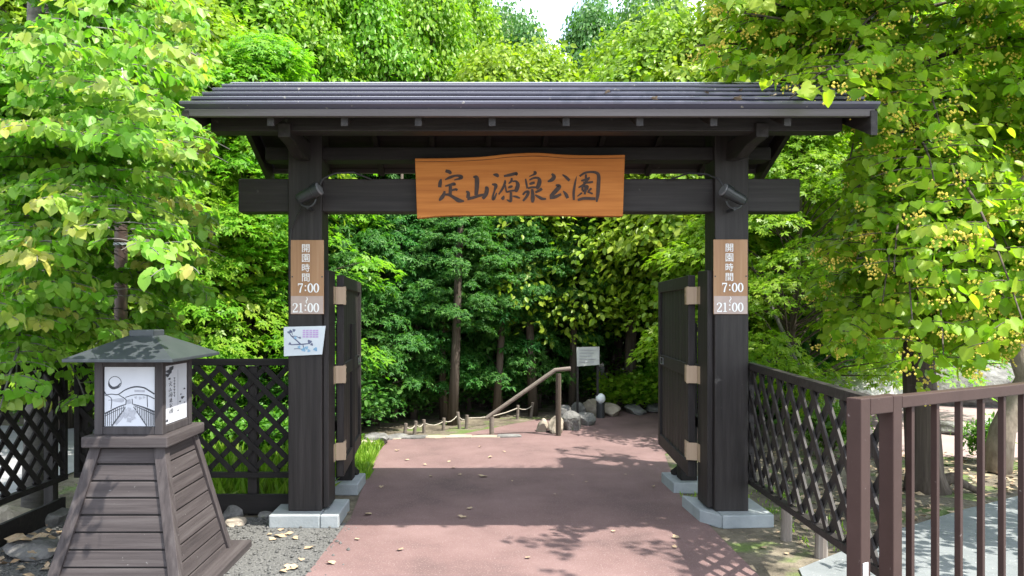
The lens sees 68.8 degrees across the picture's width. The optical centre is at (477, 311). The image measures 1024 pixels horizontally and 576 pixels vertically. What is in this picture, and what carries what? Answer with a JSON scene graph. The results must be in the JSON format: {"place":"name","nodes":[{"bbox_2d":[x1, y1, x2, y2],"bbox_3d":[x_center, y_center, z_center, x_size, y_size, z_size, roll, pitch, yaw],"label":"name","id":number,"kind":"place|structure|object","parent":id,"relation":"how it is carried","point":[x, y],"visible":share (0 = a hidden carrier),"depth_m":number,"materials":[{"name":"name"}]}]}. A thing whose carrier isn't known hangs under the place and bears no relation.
{"place":"outdoors","nodes":[
{"label":"outdoors","id":0,"kind":"place"},
{"bbox_2d":[0,425,93,493],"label":"side road","id":1,"kind":"structure","parent":0,"point":[12,462],"depth_m":7.95,"materials":[{"name":"asphalt"}]},
{"bbox_2d":[76,433,339,493],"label":"grass","id":2,"kind":"structure","parent":0,"point":[240,485],"depth_m":6.11,"materials":[{"name":"plant"}]},
{"bbox_2d":[335,432,384,479],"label":"grass","id":3,"kind":"structure","parent":0,"point":[367,452],"depth_m":7.62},
{"bbox_2d":[0,343,1017,575],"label":"ground","id":4,"kind":"structure","parent":0,"point":[771,559],"depth_m":6.36,"materials":[{"name":"soil"}]},
{"bbox_2d":[0,0,228,508],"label":"heart leaved tree","id":5,"kind":"object","parent":4,"relation":"on","point":[75,151],"visible":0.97,"depth_m":4.45,"materials":[{"name":"green plant"}]},
{"bbox_2d":[113,68,127,319],"bbox_3d":[-3.490,-1.200,7.300,0.440,5.460,0.440,0,0,0],"label":"lamp pole","id":6,"kind":"object","parent":4,"relation":"on","point":[120,302],"visible":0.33,"depth_m":7.25,"materials":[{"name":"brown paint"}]},
{"bbox_2d":[0,0,280,428],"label":"leafy tree","id":7,"kind":"object","parent":4,"relation":"on","point":[215,59],"visible":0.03,"depth_m":8.82,"materials":[{"name":"green plant"}]},
{"bbox_2d":[0,63,328,413],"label":"maple tree","id":8,"kind":"object","parent":4,"relation":"on","point":[204,198],"visible":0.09,"depth_m":8.38,"materials":[{"name":"green plant"}]},
{"bbox_2d":[0,0,329,411],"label":"maple tree","id":9,"kind":"object","parent":4,"relation":"on","point":[226,18],"visible":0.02,"depth_m":9.70,"materials":[{"name":"green plant"}]},
{"bbox_2d":[0,517,345,575],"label":"gravel area","id":10,"kind":"object","parent":4,"relation":"on","point":[271,553],"visible":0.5,"depth_m":4.76,"materials":[{"name":"gravel"}]},
{"bbox_2d":[0,505,30,522],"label":"rock","id":11,"kind":"object","parent":10,"relation":"on","point":[7,512],"visible":0.41,"depth_m":5.27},
{"bbox_2d":[1,536,58,561],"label":"rock","id":12,"kind":"object","parent":10,"relation":"on","point":[40,546],"visible":0.77,"depth_m":4.61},
{"bbox_2d":[0,525,61,575],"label":"leaf litter","id":13,"kind":"object","parent":10,"relation":"on","point":[47,564],"visible":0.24,"depth_m":4.51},
{"bbox_2d":[0,360,67,547],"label":"lattice fence","id":14,"kind":"object","parent":10,"relation":"on","point":[30,521],"visible":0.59,"depth_m":5.18,"materials":[{"name":"brown wood"}]},
{"bbox_2d":[40,507,68,528],"bbox_3d":[-3.073,1.490,5.378,0.210,0.141,0.293,0,0,6],"label":"rock","id":15,"kind":"object","parent":10,"relation":"on","point":[56,517],"visible":0.54,"depth_m":5.32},
{"bbox_2d":[47,329,251,575],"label":"garden lantern","id":16,"kind":"object","parent":10,"relation":"on","point":[145,502],"visible":1,"depth_m":4.09,"materials":[{"name":"brown wood"}]},
{"bbox_2d":[0,518,355,575],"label":"pebbles","id":17,"kind":"object","parent":10,"relation":"on","point":[269,568],"visible":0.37,"depth_m":4.78,"materials":[{"name":"gravel"}]},
{"bbox_2d":[225,516,246,526],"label":"rock","id":18,"kind":"object","parent":10,"relation":"on","point":[239,521],"visible":0.86,"depth_m":5.31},
{"bbox_2d":[0,0,356,341],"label":"leafy tree","id":19,"kind":"object","parent":4,"relation":"on","point":[250,307],"visible":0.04,"depth_m":8.99,"materials":[{"name":"green plant"}]},
{"bbox_2d":[74,358,287,514],"bbox_3d":[-2.196,0.940,5.635,1.647,1.180,0.120,0,0,0],"label":"lattice fence","id":20,"kind":"object","parent":4,"relation":"on","point":[253,501],"visible":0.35,"depth_m":5.58,"materials":[{"name":"brown wood"}]},
{"bbox_2d":[192,401,236,438],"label":"shrub","id":21,"kind":"object","parent":4,"relation":"on","point":[212,414],"visible":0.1,"depth_m":7.94,"materials":[{"name":"green plant"}]},
{"bbox_2d":[203,402,264,446],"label":"shrub","id":22,"kind":"object","parent":4,"relation":"on","point":[223,424],"visible":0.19,"depth_m":7.77,"materials":[{"name":"green plant"}]},
{"bbox_2d":[223,505,244,518],"bbox_3d":[-1.832,1.498,5.580,0.147,0.114,0.207,0,0,9],"label":"rock","id":23,"kind":"object","parent":4,"relation":"on","point":[230,511],"visible":0.69,"depth_m":5.53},
{"bbox_2d":[68,25,406,411],"bbox_3d":[-3.011,-1.047,9.542,4.266,5.166,3.926,0,0,-37],"label":"maple tree","id":24,"kind":"object","parent":4,"relation":"on","point":[258,48],"visible":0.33,"depth_m":8.88,"materials":[{"name":"green plant"}]},
{"bbox_2d":[192,366,287,413],"bbox_3d":[-2.656,1.050,9.037,1.510,0.972,1.277,0,0,3],"label":"shrub","id":25,"kind":"object","parent":4,"relation":"on","point":[274,388],"visible":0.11,"depth_m":8.90,"materials":[{"name":"green plant"}]},
{"bbox_2d":[220,406,287,452],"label":"shrub","id":26,"kind":"object","parent":4,"relation":"on","point":[277,434],"visible":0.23,"depth_m":7.46,"materials":[{"name":"green plant"}]},
{"bbox_2d":[183,0,368,393],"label":"leafy tree","id":27,"kind":"object","parent":4,"relation":"on","point":[248,7],"visible":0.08,"depth_m":11.48,"materials":[{"name":"green plant"}]},
{"bbox_2d":[191,174,407,372],"bbox_3d":[-2.467,-0.685,10.773,2.999,4.445,3.296,0,0,36],"label":"broadleaf tree","id":28,"kind":"object","parent":4,"relation":"on","point":[346,228],"visible":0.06,"depth_m":9.92,"materials":[{"name":"green plant"}]},
{"bbox_2d":[239,0,378,231],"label":"leafy tree","id":29,"kind":"object","parent":4,"relation":"on","point":[322,6],"visible":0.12,"depth_m":11.79,"materials":[{"name":"green plant"}]},
{"bbox_2d":[263,248,412,419],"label":"broadleaf sapling","id":30,"kind":"object","parent":4,"relation":"on","point":[335,260],"visible":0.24,"depth_m":9.46,"materials":[{"name":"green plant"}]},
{"bbox_2d":[277,362,404,434],"bbox_3d":[-1.717,1.050,8.763,1.277,0.972,1.510,0,0,40],"label":"shrub","id":31,"kind":"object","parent":4,"relation":"on","point":[365,389],"visible":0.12,"depth_m":8.81,"materials":[{"name":"green plant"}]},
{"bbox_2d":[251,174,466,412],"bbox_3d":[-1.773,-0.686,11.449,3.474,4.447,3.460,0,0,11],"label":"broadleaf tree","id":32,"kind":"object","parent":4,"relation":"on","point":[373,343],"visible":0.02,"depth_m":10.28,"materials":[{"name":"green plant"}]},
{"bbox_2d":[306,0,436,234],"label":"leafy tree","id":33,"kind":"object","parent":4,"relation":"on","point":[362,18],"visible":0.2,"depth_m":12.34,"materials":[{"name":"green plant"}]},
{"bbox_2d":[361,373,412,425],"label":"shrub","id":34,"kind":"object","parent":4,"relation":"on","point":[395,406],"visible":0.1,"depth_m":9.95,"materials":[{"name":"green plant"}]},
{"bbox_2d":[335,227,450,425],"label":"broadleaf sapling","id":35,"kind":"object","parent":4,"relation":"on","point":[378,242],"visible":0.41,"depth_m":9.78,"materials":[{"name":"green plant"}]},
{"bbox_2d":[357,174,453,421],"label":"slim tree","id":36,"kind":"object","parent":4,"relation":"on","point":[417,293],"visible":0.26,"depth_m":10.23,"materials":[{"name":"green plant"}]},
{"bbox_2d":[385,357,447,420],"bbox_3d":[-1.090,1.050,10.805,1.277,0.972,1.510,0,0,-17],"label":"shrub","id":37,"kind":"object","parent":4,"relation":"on","point":[417,399],"visible":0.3,"depth_m":10.52,"materials":[{"name":"green plant"}]},
{"bbox_2d":[361,237,483,418],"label":"broadleaf sapling","id":38,"kind":"object","parent":4,"relation":"on","point":[464,376],"visible":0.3,"depth_m":10.29,"materials":[{"name":"green plant"}]},
{"bbox_2d":[370,0,486,394],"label":"leafy tree","id":39,"kind":"object","parent":4,"relation":"on","point":[439,14],"visible":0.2,"depth_m":13.01,"materials":[{"name":"green plant"}]},
{"bbox_2d":[381,217,487,419],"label":"slim tree","id":40,"kind":"object","parent":4,"relation":"on","point":[443,408],"visible":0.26,"depth_m":10.46,"materials":[{"name":"green plant"}]},
{"bbox_2d":[345,174,526,408],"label":"broadleaf tree","id":41,"kind":"object","parent":4,"relation":"on","point":[480,343],"visible":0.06,"depth_m":10.79,"materials":[{"name":"green plant"}]},
{"bbox_2d":[422,366,493,414],"bbox_3d":[-0.439,1.050,11.160,1.510,0.972,1.277,0,0,-37],"label":"shrub","id":42,"kind":"object","parent":4,"relation":"on","point":[462,392],"visible":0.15,"depth_m":11.12,"materials":[{"name":"green plant"}]},
{"bbox_2d":[402,216,521,425],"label":"slim tree","id":43,"kind":"object","parent":4,"relation":"on","point":[460,237],"visible":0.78,"depth_m":10.05,"materials":[{"name":"green plant"}]},
{"bbox_2d":[436,283,495,410],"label":"broadleaf sapling","id":44,"kind":"object","parent":4,"relation":"on","point":[473,336],"visible":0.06,"depth_m":11.13,"materials":[{"name":"green plant"}]},
{"bbox_2d":[431,0,507,69],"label":"leafy tree","id":45,"kind":"object","parent":4,"relation":"on","point":[479,18],"visible":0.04,"depth_m":15.11,"materials":[{"name":"green plant"}]},
{"bbox_2d":[461,355,524,410],"bbox_3d":[0.174,1.050,11.830,1.277,0.972,1.510,0,0,22],"label":"shrub","id":46,"kind":"object","parent":4,"relation":"on","point":[489,395],"visible":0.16,"depth_m":11.51,"materials":[{"name":"green plant"}]},
{"bbox_2d":[391,216,596,406],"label":"broadleaf tree","id":47,"kind":"object","parent":4,"relation":"on","point":[538,344],"visible":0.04,"depth_m":10.96,"materials":[{"name":"green plant"}]},
{"bbox_2d":[361,30,629,403],"bbox_3d":[0.164,-1.526,12.540,4.887,6.125,4.591,0,0,29],"label":"leafy tree","id":48,"kind":"object","parent":4,"relation":"on","point":[489,62],"visible":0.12,"depth_m":11.80,"materials":[{"name":"green plant"}]},
{"bbox_2d":[481,10,521,49],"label":"feathery tree","id":49,"kind":"object","parent":4,"relation":"on","point":[506,21],"visible":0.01,"depth_m":17.38,"materials":[{"name":"green plant"}]},
{"bbox_2d":[446,251,559,412],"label":"broadleaf sapling","id":50,"kind":"object","parent":4,"relation":"on","point":[520,363],"visible":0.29,"depth_m":10.84,"materials":[{"name":"green plant"}]},
{"bbox_2d":[477,0,528,46],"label":"feathery tree","id":51,"kind":"object","parent":4,"relation":"on","point":[504,8],"visible":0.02,"depth_m":18.63,"materials":[{"name":"green plant"}]},
{"bbox_2d":[462,216,566,417],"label":"slim tree","id":52,"kind":"object","parent":4,"relation":"on","point":[509,234],"visible":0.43,"depth_m":10.71,"materials":[{"name":"green plant"}]},
{"bbox_2d":[468,216,575,416],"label":"slim tree","id":53,"kind":"object","parent":4,"relation":"on","point":[532,395],"visible":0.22,"depth_m":10.93,"materials":[{"name":"green plant"}]},
{"bbox_2d":[497,0,555,60],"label":"feathery tree","id":54,"kind":"object","parent":4,"relation":"on","point":[521,31],"visible":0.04,"depth_m":15.40,"materials":[{"name":"green plant"}]},
{"bbox_2d":[179,82,880,528],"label":"timber gate","id":55,"kind":"structure","parent":4,"relation":"on","point":[303,134],"depth_m":5.38,"materials":[{"name":"brown wood"}]},
{"bbox_2d":[284,326,325,355],"bbox_3d":[-1.243,0.209,5.360,0.300,0.218,0.007,0,0,0],"label":"flower poster","id":56,"kind":"object","parent":55,"relation":"attached to","point":[303,340],"visible":1,"depth_m":5.36,"materials":[{"name":"paper"}]},
{"bbox_2d":[291,240,323,313],"bbox_3d":[-1.227,-0.251,5.371,0.238,0.533,0.016,0,0,0],"label":"hours board","id":57,"kind":"object","parent":55,"relation":"attached to","point":[307,276],"visible":1,"depth_m":5.37,"materials":[{"name":"brown wood"}]},
{"bbox_2d":[289,171,371,246],"bbox_3d":[-1.061,-0.736,5.283,0.594,0.530,0.244,0,0,0],"label":"spotlight","id":58,"kind":"object","parent":55,"relation":"attached to","point":[313,190],"visible":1,"depth_m":5.21,"materials":[{"name":"black paint"}]},
{"bbox_2d":[334,275,360,476],"bbox_3d":[-1.085,0.490,6.367,0.080,1.544,1.551,0,0,-3],"label":"door","id":59,"kind":"structure","parent":55,"relation":"in","point":[347,293],"depth_m":6.02,"materials":[{"name":"brown wood"}]},
{"bbox_2d":[415,153,624,218],"bbox_3d":[0.300,-0.902,5.354,1.497,0.467,0.082,0,0,0],"label":"name board","id":60,"kind":"object","parent":55,"relation":"attached to","point":[531,184],"visible":1,"depth_m":5.32,"materials":[{"name":"orange wood"}]},
{"bbox_2d":[658,275,699,476],"bbox_3d":[1.680,0.490,6.362,0.081,1.544,1.543,0,0,4],"label":"door","id":61,"kind":"structure","parent":55,"relation":"in","point":[678,374],"depth_m":6.22,"materials":[{"name":"brown wood"}]},
{"bbox_2d":[668,172,746,212],"bbox_3d":[1.630,-0.854,5.284,0.518,0.281,0.244,0,0,0],"label":"spotlight","id":62,"kind":"object","parent":55,"relation":"attached to","point":[729,192],"visible":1,"depth_m":5.21,"materials":[{"name":"black paint"}]},
{"bbox_2d":[713,239,747,313],"bbox_3d":[1.817,-0.253,5.371,0.245,0.537,0.016,0,0,0],"label":"hours board","id":63,"kind":"object","parent":55,"relation":"attached to","point":[730,276],"visible":1,"depth_m":5.37,"materials":[{"name":"brown wood"}]},
{"bbox_2d":[508,356,567,405],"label":"shrub","id":64,"kind":"object","parent":4,"relation":"on","point":[543,388],"visible":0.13,"depth_m":12.02,"materials":[{"name":"green plant"}]},
{"bbox_2d":[491,254,605,407],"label":"broadleaf sapling","id":65,"kind":"object","parent":4,"relation":"on","point":[542,358],"visible":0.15,"depth_m":11.25,"materials":[{"name":"green plant"}]},
{"bbox_2d":[465,27,671,401],"bbox_3d":[1.179,-1.629,12.781,5.052,6.332,4.746,0,0,38],"label":"leafy tree","id":66,"kind":"object","parent":4,"relation":"on","point":[550,68],"visible":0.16,"depth_m":11.26,"materials":[{"name":"green plant"}]},
{"bbox_2d":[513,241,624,399],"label":"broadleaf tree","id":67,"kind":"object","parent":4,"relation":"on","point":[610,343],"visible":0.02,"depth_m":12.39,"materials":[{"name":"green plant"}]},
{"bbox_2d":[561,410,580,430],"bbox_3d":[1.199,1.447,9.707,0.273,0.330,0.320,0,0,13],"label":"rock","id":68,"kind":"object","parent":4,"relation":"on","point":[571,420],"visible":0.73,"depth_m":9.58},
{"bbox_2d":[542,356,607,402],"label":"shrub","id":69,"kind":"object","parent":4,"relation":"on","point":[581,387],"visible":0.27,"depth_m":12.45,"materials":[{"name":"green plant"}]},
{"bbox_2d":[530,216,629,406],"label":"slim tree","id":70,"kind":"object","parent":4,"relation":"on","point":[572,363],"visible":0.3,"depth_m":11.29,"materials":[{"name":"green plant"}]},
{"bbox_2d":[551,0,616,378],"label":"feathery tree","id":71,"kind":"object","parent":4,"relation":"on","point":[584,31],"visible":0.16,"depth_m":16.95,"materials":[{"name":"green plant"}]},
{"bbox_2d":[567,0,623,371],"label":"feathery tree","id":72,"kind":"object","parent":4,"relation":"on","point":[606,366],"visible":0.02,"depth_m":18.66,"materials":[{"name":"green plant"}]},
{"bbox_2d":[604,402,620,416],"bbox_3d":[1.947,1.460,11.041,0.274,0.233,0.463,0,0,-12],"label":"rock","id":73,"kind":"object","parent":4,"relation":"on","point":[612,409],"visible":0.69,"depth_m":10.88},
{"bbox_2d":[562,226,674,395],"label":"broadleaf tree","id":74,"kind":"object","parent":4,"relation":"on","point":[605,356],"visible":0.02,"depth_m":12.89,"materials":[{"name":"green plant"}]},
{"bbox_2d":[582,369,655,406],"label":"shrub","id":75,"kind":"object","parent":4,"relation":"on","point":[615,395],"visible":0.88,"depth_m":11.40,"materials":[{"name":"green plant"}]},
{"bbox_2d":[609,371,657,408],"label":"shrub","id":76,"kind":"object","parent":4,"relation":"on","point":[649,395],"visible":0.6,"depth_m":11.27,"materials":[{"name":"green plant"}]},
{"bbox_2d":[624,403,645,414],"bbox_3d":[2.378,1.491,11.239,0.300,0.202,0.498,0,0,-5],"label":"rock","id":77,"kind":"object","parent":4,"relation":"on","point":[634,409],"visible":0.81,"depth_m":11.11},
{"bbox_2d":[600,0,670,64],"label":"feathery tree","id":78,"kind":"object","parent":4,"relation":"on","point":[635,11],"visible":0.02,"depth_m":16.03,"materials":[{"name":"green plant"}]},
{"bbox_2d":[593,216,680,406],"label":"slim tree","id":79,"kind":"object","parent":4,"relation":"on","point":[630,340],"visible":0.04,"depth_m":11.92,"materials":[{"name":"green plant"}]},
{"bbox_2d":[547,16,770,375],"bbox_3d":[2.580,-1.716,12.938,4.877,6.506,5.191,0,0,-18],"label":"leafy tree","id":80,"kind":"object","parent":4,"relation":"on","point":[611,43],"visible":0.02,"depth_m":11.92,"materials":[{"name":"green plant"}]},
{"bbox_2d":[635,0,694,28],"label":"feathery tree","id":81,"kind":"object","parent":4,"relation":"on","point":[675,7],"visible":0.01,"depth_m":17.23,"materials":[{"name":"green plant"}]},
{"bbox_2d":[588,215,769,382],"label":"maple tree","id":82,"kind":"object","parent":4,"relation":"on","point":[645,360],"visible":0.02,"depth_m":11.77,"materials":[{"name":"green plant"}]},
{"bbox_2d":[536,0,839,345],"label":"leafy tree","id":83,"kind":"object","parent":4,"relation":"on","point":[659,39],"visible":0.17,"depth_m":11.08,"materials":[{"name":"green plant"}]},
{"bbox_2d":[549,0,884,329],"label":"leafy tree","id":84,"kind":"object","parent":4,"relation":"on","point":[649,231],"visible":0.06,"depth_m":10.50,"materials":[{"name":"green plant"}]},
{"bbox_2d":[680,487,846,549],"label":"grass","id":85,"kind":"structure","parent":4,"relation":"on","point":[783,495],"depth_m":5.66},
{"bbox_2d":[625,131,936,434],"bbox_3d":[3.942,-0.630,9.294,3.831,4.330,3.856,0,0,-31],"label":"maple tree","id":86,"kind":"object","parent":4,"relation":"on","point":[828,157],"visible":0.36,"depth_m":8.67,"materials":[{"name":"green plant"}]},
{"bbox_2d":[751,262,808,403],"bbox_3d":[3.610,0.241,8.950,0.174,1.820,0.851,0,0,-24],"label":"leaning branch","id":87,"kind":"object","parent":86,"relation":"attached to","point":[779,324],"visible":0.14,"depth_m":8.94,"materials":[{"name":"brown wood"}]},
{"bbox_2d":[750,344,821,428],"bbox_3d":[3.598,0.954,9.469,1.642,1.167,1.942,0,0,12],"label":"shrub","id":88,"kind":"object","parent":4,"relation":"on","point":[770,402],"visible":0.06,"depth_m":9.18,"materials":[{"name":"green plant"}]},
{"bbox_2d":[781,508,791,541],"bbox_3d":[2.068,1.425,5.005,0.074,0.312,0.071,0,0,0],"label":"log stake","id":89,"kind":"object","parent":4,"relation":"on","point":[786,526],"visible":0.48,"depth_m":4.98,"materials":[{"name":"grey wood"}]},
{"bbox_2d":[748,260,857,421],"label":"slim tree","id":90,"kind":"object","parent":4,"relation":"on","point":[807,348],"visible":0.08,"depth_m":10.22,"materials":[{"name":"green plant"}]},
{"bbox_2d":[748,362,878,575],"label":"lattice fence","id":91,"kind":"object","parent":4,"relation":"on","point":[830,392],"visible":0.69,"depth_m":4.18,"materials":[{"name":"brown wood"}]},
{"bbox_2d":[783,396,846,456],"bbox_3d":[3.685,1.167,7.821,0.885,0.756,0.816,0,0,33],"label":"shrub","id":92,"kind":"object","parent":4,"relation":"on","point":[829,427],"visible":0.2,"depth_m":7.71,"materials":[{"name":"green plant"}]},
{"bbox_2d":[814,516,827,559],"bbox_3d":[2.135,1.425,4.646,0.080,0.312,0.077,0,0,0],"label":"log stake","id":93,"kind":"object","parent":4,"relation":"on","point":[821,548],"visible":0.35,"depth_m":4.62,"materials":[{"name":"grey wood"}]},
{"bbox_2d":[689,76,1012,401],"bbox_3d":[5.643,-1.310,11.666,5.036,5.693,5.070,0,0,-3],"label":"maple tree","id":94,"kind":"object","parent":4,"relation":"on","point":[950,372],"visible":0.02,"depth_m":10.01,"materials":[{"name":"green plant"}]},
{"bbox_2d":[683,0,1023,495],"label":"linden tree","id":95,"kind":"object","parent":4,"relation":"on","point":[928,236],"visible":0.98,"depth_m":5.22,"materials":[{"name":"green plant"}]},
{"bbox_2d":[818,372,895,415],"bbox_3d":[4.847,1.080,9.578,1.083,0.619,0.746,0,0,-11],"label":"rock","id":96,"kind":"object","parent":4,"relation":"on","point":[859,384],"visible":0.16,"depth_m":9.36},
{"bbox_2d":[754,447,1017,530],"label":"leaf litter","id":97,"kind":"object","parent":4,"relation":"on","point":[843,518],"visible":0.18,"depth_m":6.44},
{"bbox_2d":[883,0,1023,474],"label":"mottled tree","id":98,"kind":"object","parent":4,"relation":"on","point":[991,454],"visible":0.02,"depth_m":7.07,"materials":[{"name":"green plant"}]},
{"bbox_2d":[940,421,972,435],"bbox_3d":[5.932,1.482,9.428,0.351,0.216,0.572,0,0,-31],"label":"rock","id":99,"kind":"object","parent":4,"relation":"on","point":[946,426],"visible":0.31,"depth_m":9.30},
{"bbox_2d":[936,360,1014,406],"bbox_3d":[8.725,1.325,12.493,3.720,1.061,1.992,0,0,28],"label":"rock","id":100,"kind":"object","parent":4,"relation":"on","point":[995,376],"visible":0.11,"depth_m":11.98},
{"bbox_2d":[948,408,1017,455],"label":"shrub","id":101,"kind":"object","parent":4,"relation":"on","point":[971,443],"visible":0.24,"depth_m":7.61,"materials":[{"name":"green plant"}]},
{"bbox_2d":[306,408,758,575],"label":"path","id":102,"kind":"structure","parent":0,"point":[549,510],"depth_m":5.67,"materials":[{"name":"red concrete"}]},
{"bbox_2d":[485,366,570,435],"bbox_3d":[0.619,1.104,9.200,1.055,0.868,0.069,0,0,0],"label":"handrail","id":103,"kind":"object","parent":102,"relation":"on","point":[526,390],"visible":0.84,"depth_m":9.18,"materials":[{"name":"brown wood"}]},
{"bbox_2d":[578,412,595,425],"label":"rock","id":104,"kind":"object","parent":102,"relation":"on","point":[588,419],"visible":0.67,"depth_m":10.05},
{"bbox_2d":[576,347,598,417],"bbox_3d":[1.578,1.013,10.729,0.329,1.033,0.071,0,0,0],"label":"notice board","id":105,"kind":"object","parent":102,"relation":"on","point":[587,356],"visible":0.95,"depth_m":10.70,"materials":[{"name":"white metal"}]},
{"bbox_2d":[596,393,605,417],"bbox_3d":[1.768,1.352,10.764,0.144,0.356,0.142,0,0,0],"label":"globe lamp","id":106,"kind":"object","parent":102,"relation":"on","point":[600,398],"visible":1,"depth_m":10.71,"materials":[{"name":"metal"}]},
{"bbox_2d":[376,0,705,60],"label":"sky","id":107,"kind":"structure","parent":0,"point":[553,12],"materials":[{"name":"white"}]},
{"bbox_2d":[799,496,1017,575],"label":"pavement","id":108,"kind":"structure","parent":0,"point":[834,564],"depth_m":4.79,"materials":[{"name":"grey concrete"}]},
{"bbox_2d":[847,382,1023,575],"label":"steel railing","id":109,"kind":"object","parent":108,"relation":"on","point":[887,408],"visible":1,"depth_m":3.09,"materials":[{"name":"metal"}]},
{"bbox_2d":[870,405,1017,457],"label":"paved square","id":110,"kind":"structure","parent":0,"point":[947,413],"depth_m":10.41,"materials":[{"name":"concrete"}]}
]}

